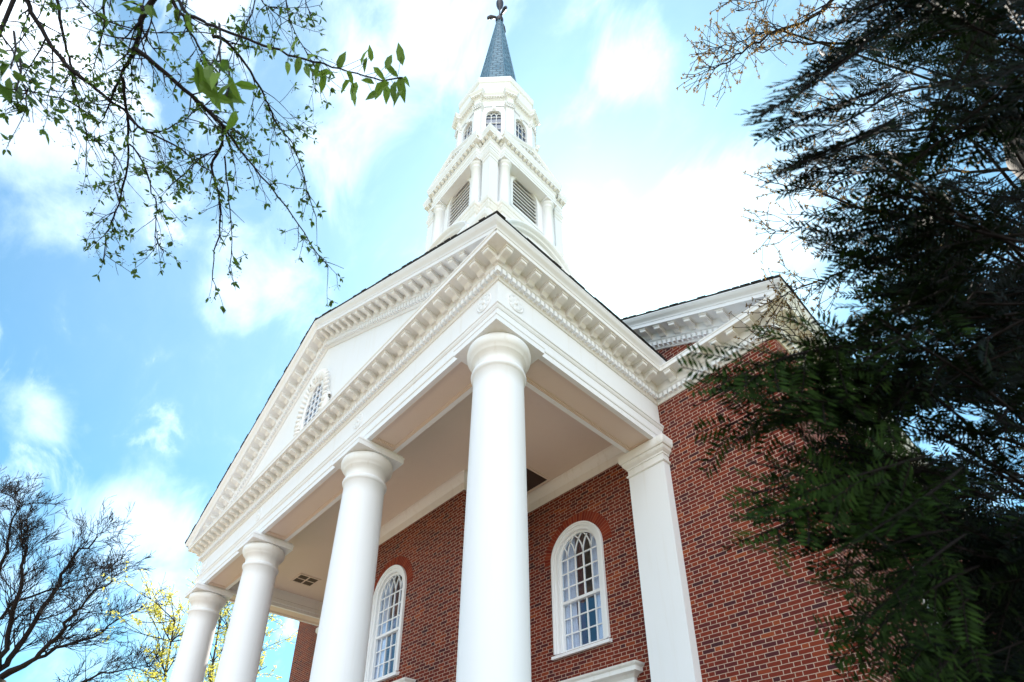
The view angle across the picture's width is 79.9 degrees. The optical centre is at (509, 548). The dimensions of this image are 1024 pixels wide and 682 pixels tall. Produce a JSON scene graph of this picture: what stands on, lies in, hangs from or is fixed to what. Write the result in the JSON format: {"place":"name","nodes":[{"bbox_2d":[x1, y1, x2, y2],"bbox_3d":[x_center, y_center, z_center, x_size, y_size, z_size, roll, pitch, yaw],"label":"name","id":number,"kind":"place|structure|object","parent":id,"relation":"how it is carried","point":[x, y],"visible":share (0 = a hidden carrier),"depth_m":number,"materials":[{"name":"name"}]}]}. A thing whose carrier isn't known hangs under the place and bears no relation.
{"place":"outdoors","nodes":[
{"label":"outdoors","id":0,"kind":"place"},
{"bbox_2d":[0,0,1023,681],"label":"sky","id":1,"kind":"structure","parent":0,"point":[142,391],"materials":[{"name":"blue"}]},
{"bbox_2d":[169,0,988,681],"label":"church","id":2,"kind":"structure","parent":0,"point":[469,450],"depth_m":10.70,"materials":[{"name":"paint"}]},
{"bbox_2d":[293,368,330,437],"bbox_3d":[-4.423,-3.165,13.728,0.202,2.137,1.663,24,-37,-36],"label":"oval window frame","id":3,"kind":"structure","parent":2,"relation":"in","point":[318,387],"depth_m":13.90,"materials":[{"name":"white paint"}]},
{"bbox_2d":[364,556,412,681],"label":"window","id":4,"kind":"structure","parent":2,"relation":"in","point":[375,669],"depth_m":13.10,"materials":[{"name":"white paint"}]},
{"bbox_2d":[393,677,415,681],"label":"door","id":5,"kind":"structure","parent":2,"relation":"in","point":[404,679],"depth_m":11.33,"materials":[{"name":"white paint"}]},
{"bbox_2d":[544,511,611,660],"bbox_3d":[1.352,0.643,11.401,0.383,2.925,1.710,24,-37,-36],"label":"window","id":6,"kind":"structure","parent":2,"relation":"in","point":[570,627],"depth_m":11.42,"materials":[{"name":"white paint"}]},
{"bbox_2d":[559,660,644,681],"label":"door","id":7,"kind":"structure","parent":2,"relation":"in","point":[629,671],"depth_m":9.76,"materials":[{"name":"white paint"}]},
{"label":"ground","id":8,"kind":"structure","parent":0,"visible":0},
{"bbox_2d":[91,561,228,681],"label":"budding tree","id":9,"kind":"object","parent":8,"relation":"on","point":[171,627],"visible":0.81,"depth_m":20.70,"materials":[{"name":"yellow plant"}]},
{"bbox_2d":[169,562,232,681],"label":"budding tree","id":10,"kind":"object","parent":8,"relation":"on","point":[213,660],"visible":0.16,"depth_m":26.52,"materials":[{"name":"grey plant"}]},
{"bbox_2d":[182,603,297,681],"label":"budding tree","id":11,"kind":"object","parent":8,"relation":"on","point":[263,652],"visible":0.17,"depth_m":21.75,"materials":[{"name":"yellow plant"}]},
{"bbox_2d":[676,0,1023,681],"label":"yew tree","id":12,"kind":"object","parent":8,"relation":"on","point":[966,567],"visible":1,"depth_m":1.05,"materials":[{"name":"green plant"}]},
{"bbox_2d":[676,0,1023,513],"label":"flowering tree","id":13,"kind":"object","parent":8,"relation":"on","point":[797,25],"visible":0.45,"depth_m":6.63,"materials":[{"name":"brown plant"}]},
{"label":"pavement","id":14,"kind":"structure","parent":0,"visible":0},
{"bbox_2d":[0,466,178,681],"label":"bare tree","id":15,"kind":"object","parent":14,"relation":"on","point":[22,544],"visible":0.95,"depth_m":23.99,"materials":[{"name":"brown plant"}]},
{"bbox_2d":[0,0,409,313],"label":"overhanging tree","id":16,"kind":"object","parent":14,"relation":"on","point":[205,79],"visible":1,"depth_m":3.17,"materials":[{"name":"green plant"}]}
]}

